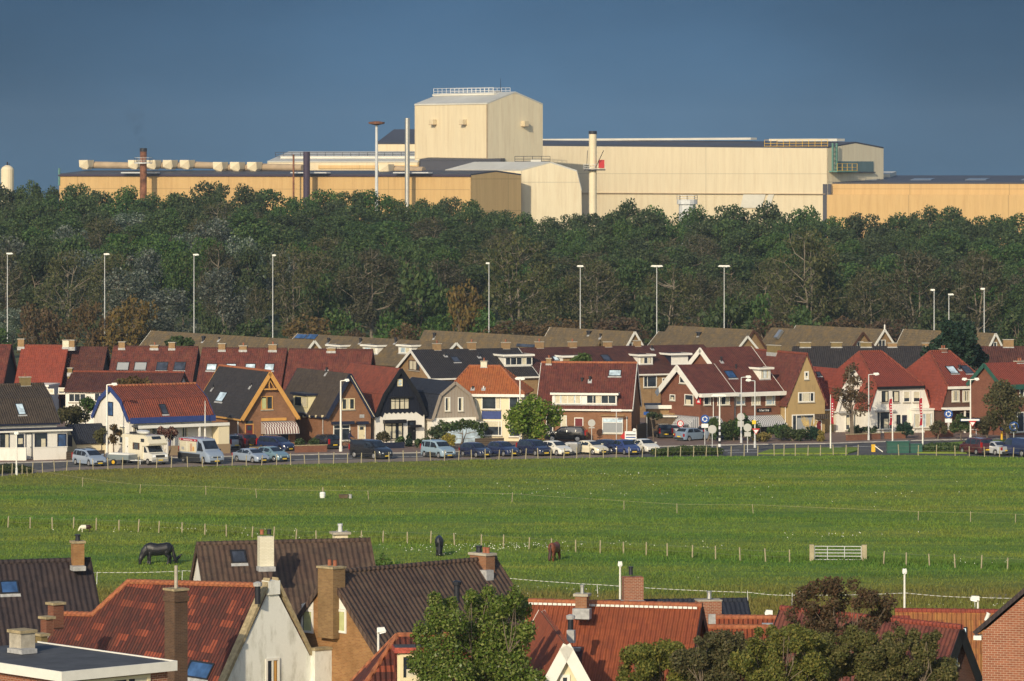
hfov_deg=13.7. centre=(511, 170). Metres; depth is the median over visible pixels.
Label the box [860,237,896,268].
tree
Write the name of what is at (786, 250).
tree
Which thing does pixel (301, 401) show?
dormer window
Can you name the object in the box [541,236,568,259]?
tree
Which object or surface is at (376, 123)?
light mast
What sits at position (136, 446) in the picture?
side window
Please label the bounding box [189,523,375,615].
house
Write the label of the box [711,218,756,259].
tree
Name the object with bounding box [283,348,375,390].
terraced house
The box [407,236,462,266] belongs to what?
tree
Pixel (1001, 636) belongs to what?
house
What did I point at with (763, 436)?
shrub
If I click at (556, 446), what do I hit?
parked car
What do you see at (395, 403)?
window
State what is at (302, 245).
tree
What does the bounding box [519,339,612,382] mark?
terraced house
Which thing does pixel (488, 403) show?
window
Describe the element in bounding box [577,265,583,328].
street lamp
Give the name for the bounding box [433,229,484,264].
tree
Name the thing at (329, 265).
tree
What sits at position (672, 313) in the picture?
tree
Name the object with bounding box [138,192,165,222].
tree
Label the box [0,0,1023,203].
sky
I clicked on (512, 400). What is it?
window
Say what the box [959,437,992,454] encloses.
parked van
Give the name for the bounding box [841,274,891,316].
tree
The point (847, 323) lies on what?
thicket
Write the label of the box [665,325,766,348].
long house
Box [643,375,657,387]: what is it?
window
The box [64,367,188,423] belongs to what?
terraced house
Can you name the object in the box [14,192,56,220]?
tree
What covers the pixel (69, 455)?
garden fence
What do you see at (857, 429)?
shrub
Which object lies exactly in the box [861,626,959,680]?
bushy tree
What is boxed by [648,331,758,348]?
long house
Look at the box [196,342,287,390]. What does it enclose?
terraced house
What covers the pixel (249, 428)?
window
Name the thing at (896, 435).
garden wall
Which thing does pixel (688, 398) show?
window
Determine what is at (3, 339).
thicket
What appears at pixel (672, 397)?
window
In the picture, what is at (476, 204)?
tree
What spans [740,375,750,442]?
street lamp
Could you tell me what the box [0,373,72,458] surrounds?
bungalow
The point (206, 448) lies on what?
parked van
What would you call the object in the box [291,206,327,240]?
tree
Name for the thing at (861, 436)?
garden wall
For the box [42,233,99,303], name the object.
tree
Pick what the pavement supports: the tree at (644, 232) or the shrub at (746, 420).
the shrub at (746, 420)
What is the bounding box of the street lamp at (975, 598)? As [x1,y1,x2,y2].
[970,596,979,608]
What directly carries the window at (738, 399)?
in the gable house at (734, 365)
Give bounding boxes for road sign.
[588,419,594,439]
[677,420,683,427]
[701,415,708,444]
[708,425,716,446]
[737,413,744,432]
[744,424,751,451]
[944,410,952,428]
[1009,422,1018,436]
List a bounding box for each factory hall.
[58,168,520,242]
[267,151,418,169]
[378,129,414,150]
[419,157,504,169]
[543,138,883,246]
[823,171,1023,242]
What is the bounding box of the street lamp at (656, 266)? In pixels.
[651,265,662,333]
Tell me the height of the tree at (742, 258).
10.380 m
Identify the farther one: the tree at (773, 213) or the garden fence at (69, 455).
the tree at (773, 213)
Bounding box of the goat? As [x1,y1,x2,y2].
[78,525,91,531]
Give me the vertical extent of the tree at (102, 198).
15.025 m
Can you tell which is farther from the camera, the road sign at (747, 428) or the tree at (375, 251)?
the tree at (375, 251)
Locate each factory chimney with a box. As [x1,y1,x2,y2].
[134,148,151,199]
[293,155,294,197]
[303,152,309,205]
[405,118,409,211]
[584,131,605,230]
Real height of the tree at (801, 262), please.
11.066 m
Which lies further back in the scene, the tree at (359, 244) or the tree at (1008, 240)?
the tree at (1008, 240)
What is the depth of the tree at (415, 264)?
764.75 m
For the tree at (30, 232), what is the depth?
842.95 m
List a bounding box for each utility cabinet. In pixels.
[886,441,909,452]
[909,443,922,452]
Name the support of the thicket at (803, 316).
on the ground at (17, 355)
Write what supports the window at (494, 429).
in the hipped house at (493, 390)
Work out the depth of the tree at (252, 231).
838.94 m
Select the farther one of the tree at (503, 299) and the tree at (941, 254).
the tree at (941, 254)
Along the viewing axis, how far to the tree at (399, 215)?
967.67 m
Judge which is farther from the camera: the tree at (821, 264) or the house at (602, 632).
the tree at (821, 264)
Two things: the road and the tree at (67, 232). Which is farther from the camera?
the tree at (67, 232)
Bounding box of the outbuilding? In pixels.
[644,403,676,435]
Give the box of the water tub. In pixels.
[320,487,324,497]
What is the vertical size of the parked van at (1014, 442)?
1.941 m
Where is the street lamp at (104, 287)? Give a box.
[104,253,109,344]
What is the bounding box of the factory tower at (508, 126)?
[414,78,542,161]
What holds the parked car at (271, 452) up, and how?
on the road
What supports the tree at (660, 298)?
on the ground at (17, 355)
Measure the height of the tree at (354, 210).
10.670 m
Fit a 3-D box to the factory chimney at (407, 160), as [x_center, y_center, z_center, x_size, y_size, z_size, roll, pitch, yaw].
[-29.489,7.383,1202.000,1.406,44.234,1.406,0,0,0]
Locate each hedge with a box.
[0,463,33,473]
[651,445,724,455]
[922,442,960,451]
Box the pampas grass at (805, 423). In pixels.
[801,416,817,428]
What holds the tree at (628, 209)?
on the ground at (17, 355)
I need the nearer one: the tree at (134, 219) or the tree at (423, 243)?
the tree at (423, 243)
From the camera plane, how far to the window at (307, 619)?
208.12 m
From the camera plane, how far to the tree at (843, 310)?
765.23 m
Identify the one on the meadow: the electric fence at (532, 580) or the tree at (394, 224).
the electric fence at (532, 580)
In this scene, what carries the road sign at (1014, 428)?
on the verge at (940, 452)
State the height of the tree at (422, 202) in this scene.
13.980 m
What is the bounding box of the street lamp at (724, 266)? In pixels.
[718,265,729,327]
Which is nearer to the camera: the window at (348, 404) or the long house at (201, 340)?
the window at (348, 404)
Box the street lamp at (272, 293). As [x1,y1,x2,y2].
[272,254,275,337]
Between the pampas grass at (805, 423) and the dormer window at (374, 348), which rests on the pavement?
the pampas grass at (805, 423)
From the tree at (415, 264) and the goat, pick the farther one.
the tree at (415, 264)
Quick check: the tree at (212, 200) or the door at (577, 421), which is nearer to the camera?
the door at (577, 421)
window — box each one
[0,433,9,446]
[17,434,23,446]
[35,433,46,446]
[48,389,54,394]
[57,433,65,445]
[58,388,64,394]
[68,393,85,402]
[82,674,150,680]
[94,393,101,400]
[108,402,112,415]
[118,426,125,444]
[133,442,139,449]
[149,428,157,433]
[181,427,188,436]
[245,424,253,433]
[260,396,273,410]
[262,434,288,439]
[265,658,279,680]
[294,395,306,407]
[301,609,313,633]
[333,424,349,441]
[339,609,346,633]
[342,398,355,410]
[364,347,375,353]
[384,423,402,439]
[390,398,408,409]
[397,379,402,385]
[400,347,409,352]
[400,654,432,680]
[408,360,419,371]
[444,397,450,411]
[457,397,463,411]
[481,397,500,410]
[483,420,501,436]
[505,357,531,364]
[508,397,518,409]
[508,425,518,437]
[554,395,581,403]
[560,674,569,680]
[561,415,566,426]
[586,395,615,403]
[602,418,622,433]
[640,357,651,363]
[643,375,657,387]
[669,394,675,401]
[678,376,685,384]
[683,394,693,405]
[703,397,711,405]
[717,396,730,405]
[736,397,745,405]
[744,427,767,433]
[751,396,760,405]
[760,369,769,378]
[765,396,775,405]
[792,414,814,431]
[798,392,814,402]
[804,371,809,379]
[838,161,873,171]
[845,414,854,430]
[877,412,893,430]
[878,340,885,345]
[881,391,888,402]
[892,391,899,402]
[896,415,899,424]
[903,391,910,402]
[911,410,933,432]
[912,391,919,402]
[913,413,931,428]
[951,390,959,402]
[960,412,969,430]
[962,390,969,402]
[1010,412,1023,433]
[1019,389,1023,397]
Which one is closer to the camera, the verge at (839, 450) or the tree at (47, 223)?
the verge at (839, 450)
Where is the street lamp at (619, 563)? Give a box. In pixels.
[618,561,621,598]
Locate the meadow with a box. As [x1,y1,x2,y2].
[0,455,1023,614]
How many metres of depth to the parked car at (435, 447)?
437.37 m
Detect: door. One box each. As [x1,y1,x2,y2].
[25,433,31,457]
[68,435,71,446]
[125,437,127,452]
[358,425,365,438]
[408,420,415,440]
[574,417,582,425]
[816,420,821,429]
[901,414,907,423]
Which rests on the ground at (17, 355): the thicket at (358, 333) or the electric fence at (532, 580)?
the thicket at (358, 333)
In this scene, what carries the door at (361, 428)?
in the gable house at (313, 395)
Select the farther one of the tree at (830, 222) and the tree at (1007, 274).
the tree at (830, 222)
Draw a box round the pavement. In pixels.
[0,417,1023,461]
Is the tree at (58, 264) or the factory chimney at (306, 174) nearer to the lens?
the tree at (58, 264)
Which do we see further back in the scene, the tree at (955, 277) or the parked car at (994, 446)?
the tree at (955, 277)
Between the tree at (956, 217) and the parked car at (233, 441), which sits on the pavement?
the parked car at (233, 441)
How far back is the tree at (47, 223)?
885.04 m
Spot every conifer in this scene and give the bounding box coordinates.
[405,433,412,446]
[920,317,989,370]
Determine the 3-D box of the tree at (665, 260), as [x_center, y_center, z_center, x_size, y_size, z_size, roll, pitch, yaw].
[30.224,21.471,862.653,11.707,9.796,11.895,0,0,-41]
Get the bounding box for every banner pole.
[830,395,833,447]
[889,397,892,440]
[919,397,923,445]
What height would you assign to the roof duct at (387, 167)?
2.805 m
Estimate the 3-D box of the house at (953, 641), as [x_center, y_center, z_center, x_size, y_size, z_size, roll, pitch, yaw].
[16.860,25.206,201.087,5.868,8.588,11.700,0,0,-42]
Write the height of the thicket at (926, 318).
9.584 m
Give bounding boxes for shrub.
[57,404,90,426]
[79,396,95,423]
[92,427,105,449]
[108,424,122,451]
[114,375,152,383]
[294,437,320,444]
[375,430,390,442]
[375,551,402,565]
[394,436,404,442]
[414,438,423,447]
[422,425,445,439]
[441,433,456,445]
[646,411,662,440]
[703,417,721,440]
[717,419,743,440]
[733,413,761,440]
[752,432,771,441]
[766,423,790,439]
[776,427,807,440]
[804,426,819,440]
[817,430,824,441]
[848,425,877,433]
[895,421,913,436]
[929,420,947,438]
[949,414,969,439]
[971,412,998,437]
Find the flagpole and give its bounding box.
[204,411,205,436]
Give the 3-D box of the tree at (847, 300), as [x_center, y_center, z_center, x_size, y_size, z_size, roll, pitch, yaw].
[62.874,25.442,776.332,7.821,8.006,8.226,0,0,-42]
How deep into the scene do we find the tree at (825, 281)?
744.30 m
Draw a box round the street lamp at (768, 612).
[765,610,772,614]
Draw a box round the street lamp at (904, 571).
[902,568,906,607]
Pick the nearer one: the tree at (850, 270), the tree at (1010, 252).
the tree at (850, 270)
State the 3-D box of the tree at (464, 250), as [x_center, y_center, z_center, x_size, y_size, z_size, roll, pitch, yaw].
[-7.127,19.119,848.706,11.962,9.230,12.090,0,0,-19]
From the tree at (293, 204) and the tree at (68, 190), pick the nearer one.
the tree at (293, 204)
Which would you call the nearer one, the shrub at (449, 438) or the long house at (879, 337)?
the shrub at (449, 438)
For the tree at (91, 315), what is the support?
on the ground at (17, 355)
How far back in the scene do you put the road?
442.68 m
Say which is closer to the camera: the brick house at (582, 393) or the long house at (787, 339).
the brick house at (582, 393)
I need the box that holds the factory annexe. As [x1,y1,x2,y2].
[446,156,581,231]
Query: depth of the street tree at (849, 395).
465.29 m
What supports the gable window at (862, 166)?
in the factory hall at (788, 176)
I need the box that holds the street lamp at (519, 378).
[515,377,524,438]
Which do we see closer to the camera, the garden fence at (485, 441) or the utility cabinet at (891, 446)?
the utility cabinet at (891, 446)
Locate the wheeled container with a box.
[565,442,580,454]
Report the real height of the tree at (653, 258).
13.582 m
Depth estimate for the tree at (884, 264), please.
846.31 m
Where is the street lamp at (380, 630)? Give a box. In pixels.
[377,627,385,650]
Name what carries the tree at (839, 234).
on the ground at (17, 355)
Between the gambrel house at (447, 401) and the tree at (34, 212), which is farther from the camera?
the tree at (34, 212)
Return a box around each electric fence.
[27,469,1023,522]
[96,570,986,597]
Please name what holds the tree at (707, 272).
on the ground at (17, 355)
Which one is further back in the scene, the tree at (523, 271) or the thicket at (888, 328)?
the tree at (523, 271)
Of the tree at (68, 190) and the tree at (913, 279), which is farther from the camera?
the tree at (68, 190)
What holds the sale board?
on the ground at (17, 355)
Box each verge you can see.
[758,447,857,453]
[917,439,1005,453]
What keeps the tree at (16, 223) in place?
on the ground at (17, 355)
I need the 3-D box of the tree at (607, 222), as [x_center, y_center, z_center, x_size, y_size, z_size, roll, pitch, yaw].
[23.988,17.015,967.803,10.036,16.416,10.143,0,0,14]
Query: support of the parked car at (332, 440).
on the pavement
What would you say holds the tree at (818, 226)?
on the ground at (17, 355)
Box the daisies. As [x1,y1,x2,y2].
[53,472,1003,604]
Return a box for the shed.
[66,423,109,451]
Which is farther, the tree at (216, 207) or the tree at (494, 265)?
the tree at (216, 207)
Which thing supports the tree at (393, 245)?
on the ground at (17, 355)
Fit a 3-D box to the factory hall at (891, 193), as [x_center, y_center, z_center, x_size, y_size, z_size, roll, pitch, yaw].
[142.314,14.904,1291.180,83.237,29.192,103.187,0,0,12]
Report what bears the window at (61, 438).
in the bungalow
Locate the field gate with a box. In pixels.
[809,544,866,560]
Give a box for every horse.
[138,542,177,564]
[435,535,443,555]
[548,541,560,560]
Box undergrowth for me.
[0,239,1023,348]
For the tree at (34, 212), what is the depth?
935.26 m
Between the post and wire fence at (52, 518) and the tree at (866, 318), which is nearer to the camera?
the post and wire fence at (52, 518)
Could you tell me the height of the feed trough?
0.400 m
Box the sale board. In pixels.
[620,428,635,439]
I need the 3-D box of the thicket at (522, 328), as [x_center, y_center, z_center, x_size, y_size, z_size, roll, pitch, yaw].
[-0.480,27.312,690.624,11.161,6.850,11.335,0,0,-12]
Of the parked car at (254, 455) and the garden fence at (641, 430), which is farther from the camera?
the garden fence at (641, 430)
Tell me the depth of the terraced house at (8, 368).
513.12 m
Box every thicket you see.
[0,325,13,350]
[16,301,63,352]
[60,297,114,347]
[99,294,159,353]
[196,309,229,334]
[228,316,275,337]
[280,269,343,332]
[281,313,331,338]
[315,307,363,335]
[338,326,365,336]
[373,316,420,339]
[380,261,456,333]
[388,320,422,339]
[415,313,456,337]
[465,306,514,332]
[479,319,544,335]
[535,316,587,335]
[589,313,652,344]
[619,292,671,344]
[673,319,703,326]
[696,291,762,339]
[731,290,772,334]
[749,317,793,339]
[788,303,833,326]
[820,313,863,327]
[865,317,907,341]
[912,304,970,329]
[990,308,1023,345]
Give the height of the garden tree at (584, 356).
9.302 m
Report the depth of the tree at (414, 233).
902.04 m
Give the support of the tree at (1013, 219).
on the ground at (17, 355)
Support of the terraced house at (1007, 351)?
on the ground at (17, 355)
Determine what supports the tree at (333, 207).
on the ground at (17, 355)
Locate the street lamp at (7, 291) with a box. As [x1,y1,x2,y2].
[6,253,12,341]
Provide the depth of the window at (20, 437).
434.07 m
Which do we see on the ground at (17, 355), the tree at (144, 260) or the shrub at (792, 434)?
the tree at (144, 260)
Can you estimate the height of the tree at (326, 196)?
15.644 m
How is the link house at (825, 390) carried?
on the ground at (17, 355)
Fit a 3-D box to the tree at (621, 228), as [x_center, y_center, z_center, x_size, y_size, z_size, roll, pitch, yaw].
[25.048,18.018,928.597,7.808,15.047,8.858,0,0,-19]
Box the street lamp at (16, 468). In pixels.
[14,432,18,474]
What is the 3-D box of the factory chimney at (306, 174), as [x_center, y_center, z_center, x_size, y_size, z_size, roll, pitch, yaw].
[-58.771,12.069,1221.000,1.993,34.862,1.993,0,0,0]
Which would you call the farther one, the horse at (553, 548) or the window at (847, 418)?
the window at (847, 418)
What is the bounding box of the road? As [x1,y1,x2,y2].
[0,439,1023,475]
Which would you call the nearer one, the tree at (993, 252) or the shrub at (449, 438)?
the shrub at (449, 438)
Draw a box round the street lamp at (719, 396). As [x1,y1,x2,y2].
[711,394,725,448]
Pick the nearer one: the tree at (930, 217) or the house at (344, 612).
the house at (344, 612)
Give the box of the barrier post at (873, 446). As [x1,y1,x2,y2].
[871,444,882,451]
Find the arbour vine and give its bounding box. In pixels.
[437,418,488,445]
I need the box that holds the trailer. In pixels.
[107,452,140,464]
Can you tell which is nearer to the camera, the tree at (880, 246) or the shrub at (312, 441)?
the shrub at (312, 441)
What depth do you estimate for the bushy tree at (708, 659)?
177.60 m
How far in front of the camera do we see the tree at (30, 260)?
778.37 m
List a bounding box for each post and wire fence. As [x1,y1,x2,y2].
[2,444,1017,475]
[7,516,789,561]
[883,551,1010,567]
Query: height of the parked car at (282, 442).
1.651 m
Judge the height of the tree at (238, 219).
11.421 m
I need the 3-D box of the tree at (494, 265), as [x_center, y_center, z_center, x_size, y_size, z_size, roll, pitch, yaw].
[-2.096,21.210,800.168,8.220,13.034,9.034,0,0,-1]
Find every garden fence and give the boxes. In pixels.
[66,450,104,459]
[168,444,229,454]
[384,442,403,448]
[475,438,503,445]
[636,423,646,438]
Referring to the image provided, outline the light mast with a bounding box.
[368,121,384,210]
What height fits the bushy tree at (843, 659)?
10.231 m
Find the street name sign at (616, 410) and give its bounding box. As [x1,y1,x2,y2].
[611,409,620,439]
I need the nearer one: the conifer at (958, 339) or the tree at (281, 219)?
the conifer at (958, 339)
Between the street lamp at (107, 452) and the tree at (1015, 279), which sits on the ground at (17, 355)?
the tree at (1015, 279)
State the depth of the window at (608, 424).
465.12 m
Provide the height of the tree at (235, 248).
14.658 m
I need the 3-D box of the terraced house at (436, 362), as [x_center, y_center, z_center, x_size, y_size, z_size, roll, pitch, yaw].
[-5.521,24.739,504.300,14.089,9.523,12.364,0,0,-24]
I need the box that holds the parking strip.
[3,454,631,475]
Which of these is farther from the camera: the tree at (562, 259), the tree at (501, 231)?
the tree at (501, 231)
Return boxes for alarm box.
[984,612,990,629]
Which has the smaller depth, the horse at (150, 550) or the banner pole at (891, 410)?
the horse at (150, 550)
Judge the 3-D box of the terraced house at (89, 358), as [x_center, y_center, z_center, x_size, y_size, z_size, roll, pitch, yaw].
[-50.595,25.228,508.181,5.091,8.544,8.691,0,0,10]
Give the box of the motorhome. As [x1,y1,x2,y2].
[122,430,167,464]
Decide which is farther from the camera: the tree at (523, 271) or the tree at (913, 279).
the tree at (523, 271)
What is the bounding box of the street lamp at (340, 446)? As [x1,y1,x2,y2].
[339,379,349,451]
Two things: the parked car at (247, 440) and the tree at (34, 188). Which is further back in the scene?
the tree at (34, 188)
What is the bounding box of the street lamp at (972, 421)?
[961,378,979,437]
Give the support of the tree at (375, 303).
on the ground at (17, 355)
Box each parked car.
[72,447,106,465]
[229,434,238,448]
[232,448,269,462]
[235,433,257,448]
[256,435,294,450]
[258,446,289,461]
[310,434,339,448]
[420,439,455,457]
[459,442,491,457]
[487,441,518,456]
[516,439,551,455]
[542,440,571,455]
[544,425,587,441]
[574,440,608,454]
[596,439,617,453]
[613,439,639,454]
[632,438,659,452]
[652,423,672,437]
[669,423,688,437]
[674,427,706,440]
[698,426,728,439]
[979,441,1007,455]
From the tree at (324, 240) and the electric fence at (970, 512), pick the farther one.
the tree at (324, 240)
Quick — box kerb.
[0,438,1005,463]
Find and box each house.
[0,344,16,382]
[0,534,99,645]
[14,338,75,409]
[35,565,332,680]
[60,346,110,408]
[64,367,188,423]
[91,382,229,452]
[109,341,200,381]
[140,330,320,356]
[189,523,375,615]
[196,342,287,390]
[203,364,299,442]
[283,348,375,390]
[284,368,375,444]
[292,333,462,366]
[297,545,523,680]
[343,363,427,442]
[349,632,512,680]
[395,339,538,400]
[410,377,483,442]
[420,330,602,348]
[455,358,533,440]
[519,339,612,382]
[524,584,708,680]
[537,355,641,439]
[545,327,642,345]
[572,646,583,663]
[584,341,664,416]
[607,566,750,623]
[632,340,705,402]
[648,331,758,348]
[655,364,738,427]
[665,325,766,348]
[687,346,786,433]
[707,624,773,680]
[715,614,776,623]
[754,344,828,431]
[762,327,873,350]
[774,605,981,680]
[792,342,930,368]
[794,325,893,345]
[813,366,861,431]
[813,368,833,431]
[838,350,934,432]
[892,615,909,618]
[895,608,998,673]
[897,329,1001,345]
[906,345,975,432]
[966,358,1023,435]
[973,588,1023,680]
[975,339,1023,370]
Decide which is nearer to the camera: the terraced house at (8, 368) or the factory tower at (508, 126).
the terraced house at (8, 368)
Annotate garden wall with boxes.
[0,447,26,459]
[33,446,67,459]
[294,444,327,452]
[845,433,880,440]
[884,431,905,438]
[924,429,952,437]
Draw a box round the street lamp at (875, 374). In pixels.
[868,373,878,439]
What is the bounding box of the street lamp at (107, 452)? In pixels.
[105,383,117,457]
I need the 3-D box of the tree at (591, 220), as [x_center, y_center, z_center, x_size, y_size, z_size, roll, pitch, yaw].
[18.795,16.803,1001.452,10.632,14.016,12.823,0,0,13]
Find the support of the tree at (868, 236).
on the ground at (17, 355)
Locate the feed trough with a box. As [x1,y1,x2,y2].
[339,494,351,498]
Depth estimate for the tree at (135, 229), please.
890.77 m
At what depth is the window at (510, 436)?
462.91 m
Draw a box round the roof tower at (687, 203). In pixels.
[677,195,697,243]
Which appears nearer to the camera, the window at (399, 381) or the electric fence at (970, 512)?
the electric fence at (970, 512)
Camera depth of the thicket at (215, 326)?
689.67 m
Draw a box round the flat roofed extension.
[0,628,176,680]
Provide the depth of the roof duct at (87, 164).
1286.78 m
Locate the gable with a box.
[517,610,589,680]
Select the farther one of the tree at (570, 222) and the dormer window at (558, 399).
the tree at (570, 222)
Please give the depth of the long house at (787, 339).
573.12 m
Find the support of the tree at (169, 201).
on the ground at (17, 355)
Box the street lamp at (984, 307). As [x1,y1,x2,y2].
[980,288,984,332]
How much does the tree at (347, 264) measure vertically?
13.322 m
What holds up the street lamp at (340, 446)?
on the pavement
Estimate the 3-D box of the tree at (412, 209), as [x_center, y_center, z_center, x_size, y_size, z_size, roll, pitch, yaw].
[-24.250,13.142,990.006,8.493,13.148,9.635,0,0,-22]
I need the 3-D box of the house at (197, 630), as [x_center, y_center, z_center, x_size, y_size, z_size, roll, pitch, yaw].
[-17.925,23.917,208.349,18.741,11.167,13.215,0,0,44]
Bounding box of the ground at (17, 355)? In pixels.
[0,257,1023,472]
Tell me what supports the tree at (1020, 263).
on the ground at (17, 355)
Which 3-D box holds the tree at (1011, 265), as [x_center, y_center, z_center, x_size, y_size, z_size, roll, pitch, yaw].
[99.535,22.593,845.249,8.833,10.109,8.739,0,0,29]
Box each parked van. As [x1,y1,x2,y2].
[178,437,223,463]
[349,439,392,458]
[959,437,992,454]
[1000,437,1023,456]
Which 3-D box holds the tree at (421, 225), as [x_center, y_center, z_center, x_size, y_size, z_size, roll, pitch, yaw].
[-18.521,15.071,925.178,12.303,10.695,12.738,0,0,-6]
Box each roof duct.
[79,160,130,168]
[128,160,148,168]
[147,160,164,168]
[163,160,181,168]
[180,160,212,168]
[213,162,232,170]
[230,162,249,170]
[247,162,302,170]
[378,164,425,171]
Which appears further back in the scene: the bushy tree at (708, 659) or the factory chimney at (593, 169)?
the factory chimney at (593, 169)
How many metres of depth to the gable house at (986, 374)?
475.24 m
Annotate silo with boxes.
[1,162,13,202]
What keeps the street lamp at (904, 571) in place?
on the meadow
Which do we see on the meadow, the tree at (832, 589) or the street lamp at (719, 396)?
the tree at (832, 589)
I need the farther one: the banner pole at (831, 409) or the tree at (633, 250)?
the tree at (633, 250)
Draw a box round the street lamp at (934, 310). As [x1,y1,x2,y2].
[930,289,934,329]
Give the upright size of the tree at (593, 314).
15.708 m
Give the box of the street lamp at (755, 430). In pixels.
[745,379,759,447]
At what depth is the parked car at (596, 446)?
442.36 m
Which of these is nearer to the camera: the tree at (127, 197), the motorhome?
the motorhome
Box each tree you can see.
[0,182,20,209]
[0,207,29,234]
[0,218,33,238]
[0,230,30,276]
[0,234,41,299]
[0,248,37,321]
[0,307,32,347]
[12,232,60,288]
[14,180,42,205]
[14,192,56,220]
[14,199,54,232]
[14,226,59,248]
[16,244,65,320]
[24,214,58,239]
[29,245,101,339]
[32,185,66,220]
[41,194,85,223]
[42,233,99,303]
[46,218,92,240]
[49,224,94,282]
[59,249,107,314]
[60,183,92,211]
[73,194,107,217]
[73,210,125,240]
[80,217,136,261]
[83,189,113,215]
[83,232,106,251]
[87,249,136,320]
[96,243,121,290]
[97,204,136,228]
[97,232,145,275]
[97,267,157,337]
[101,212,144,235]
[106,185,139,225]
[106,242,159,292]
[118,248,167,307]
[121,223,151,243]
[128,198,158,232]
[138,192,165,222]
[138,215,190,241]
[141,208,174,237]
[141,232,181,282]
[142,287,200,332]
[149,237,189,289]
[156,191,203,210]
[157,426,178,459]
[158,249,205,324]
[164,335,194,345]
[172,230,202,276]
[173,194,213,219]
[175,205,211,241]
[184,217,227,248]
[186,236,232,298]
[187,216,237,277]
[188,180,230,217]
[191,240,237,317]
[193,201,236,239]
[196,266,253,334]
[197,191,237,219]
[207,210,273,245]
[211,245,276,320]
[218,220,275,281]
[223,235,265,302]
[230,183,265,216]
[230,201,275,226]
[244,282,269,336]
[246,188,290,230]
[253,243,286,291]
[254,223,313,251]
[259,228,313,253]
[262,250,303,321]
[263,241,324,337]
[264,204,298,228]
[273,214,316,242]
[283,241,335,291]
[285,196,316,220]
[289,248,351,312]
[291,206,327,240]
[306,188,342,209]
[307,222,350,256]
[307,234,347,270]
[313,215,349,240]
[319,199,348,225]
[323,247,357,296]
[330,189,366,219]
[330,205,376,227]
[330,249,404,337]
[332,253,379,318]
[333,234,384,276]
[346,248,386,297]
[358,188,398,224]
[365,228,414,255]
[368,252,407,311]
[370,220,413,248]
[373,207,413,230]
[382,235,423,264]
[389,199,420,238]
[392,245,427,303]
[399,206,461,243]
[399,261,443,321]
[402,228,439,240]
[404,215,453,247]
[405,584,547,680]
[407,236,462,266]
[409,197,449,237]
[422,246,466,291]
[423,255,468,319]
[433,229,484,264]
[436,196,466,231]
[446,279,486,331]
[450,207,483,241]
[454,244,501,268]
[454,249,486,291]
[455,263,493,313]
[461,199,489,227]
[474,214,512,247]
[478,235,514,254]
[481,229,556,333]
[482,253,514,304]
[486,209,519,243]
[488,271,532,315]
[489,226,515,249]
[500,245,530,270]
[503,394,565,440]
[506,225,543,245]
[508,211,539,236]
[509,263,549,314]
[511,242,540,266]
[517,234,542,251]
[521,269,565,326]
[525,253,559,283]
[530,262,579,299]
[535,216,562,240]
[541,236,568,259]
[542,275,587,321]
[545,257,585,283]
[551,228,599,264]
[557,213,584,231]
[561,221,599,256]
[561,256,630,328]
[567,249,613,277]
[567,264,633,329]
[569,352,591,360]
[578,212,603,230]
[581,254,632,306]
[584,234,629,262]
[585,222,613,254]
[598,209,632,253]
[598,257,654,317]
[602,198,646,226]
[610,219,642,258]
[615,638,699,680]
[617,243,647,284]
[618,235,656,256]
[619,222,663,257]
[620,248,662,302]
[627,208,666,248]
[628,205,681,246]
[631,280,689,326]
[633,264,703,328]
[648,263,696,309]
[649,252,681,283]
[651,238,680,253]
[651,245,700,270]
[659,223,689,251]
[668,629,765,680]
[671,252,718,293]
[672,204,707,248]
[680,221,721,264]
[680,231,716,256]
[680,272,723,322]
[687,263,729,312]
[690,237,722,267]
[697,275,758,310]
[698,203,748,249]
[702,257,753,300]
[708,231,761,276]
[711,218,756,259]
[712,284,754,327]
[714,253,755,287]
[727,622,833,680]
[740,200,794,235]
[742,271,785,322]
[745,217,783,262]
[749,231,791,274]
[750,255,786,310]
[759,220,803,265]
[761,242,812,287]
[763,224,845,325]
[768,273,805,326]
[772,264,805,312]
[783,205,828,253]
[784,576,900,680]
[790,219,825,249]
[791,266,843,326]
[794,256,837,289]
[795,236,826,267]
[796,623,879,680]
[813,287,853,326]
[817,224,859,258]
[822,215,861,242]
[827,238,868,264]
[829,261,866,292]
[831,362,873,433]
[833,252,871,274]
[833,271,856,316]
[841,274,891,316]
[841,289,879,326]
[845,212,891,261]
[845,264,896,327]
[854,288,918,325]
[858,231,896,261]
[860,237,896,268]
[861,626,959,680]
[863,251,925,280]
[866,212,918,242]
[866,254,915,286]
[877,245,954,332]
[885,269,932,308]
[894,218,936,254]
[897,237,925,256]
[899,277,924,316]
[906,255,950,290]
[907,204,938,236]
[916,228,970,266]
[919,244,968,274]
[921,266,967,312]
[927,275,976,312]
[930,219,962,250]
[934,205,972,246]
[946,254,995,291]
[947,247,1009,331]
[958,218,998,257]
[958,267,994,314]
[963,242,1003,283]
[963,286,1009,329]
[964,236,1002,261]
[971,214,1005,238]
[981,378,1023,438]
[982,265,1016,310]
[988,219,1020,260]
[995,242,1023,268]
[997,264,1023,306]
[998,283,1023,323]
[999,259,1022,289]
[1001,212,1023,240]
[1001,232,1023,262]
[1012,258,1023,282]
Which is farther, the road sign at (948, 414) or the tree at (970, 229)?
the tree at (970, 229)
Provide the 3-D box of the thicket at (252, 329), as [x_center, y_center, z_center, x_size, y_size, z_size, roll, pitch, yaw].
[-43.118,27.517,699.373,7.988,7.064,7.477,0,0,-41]
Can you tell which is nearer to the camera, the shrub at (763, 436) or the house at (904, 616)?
the house at (904, 616)

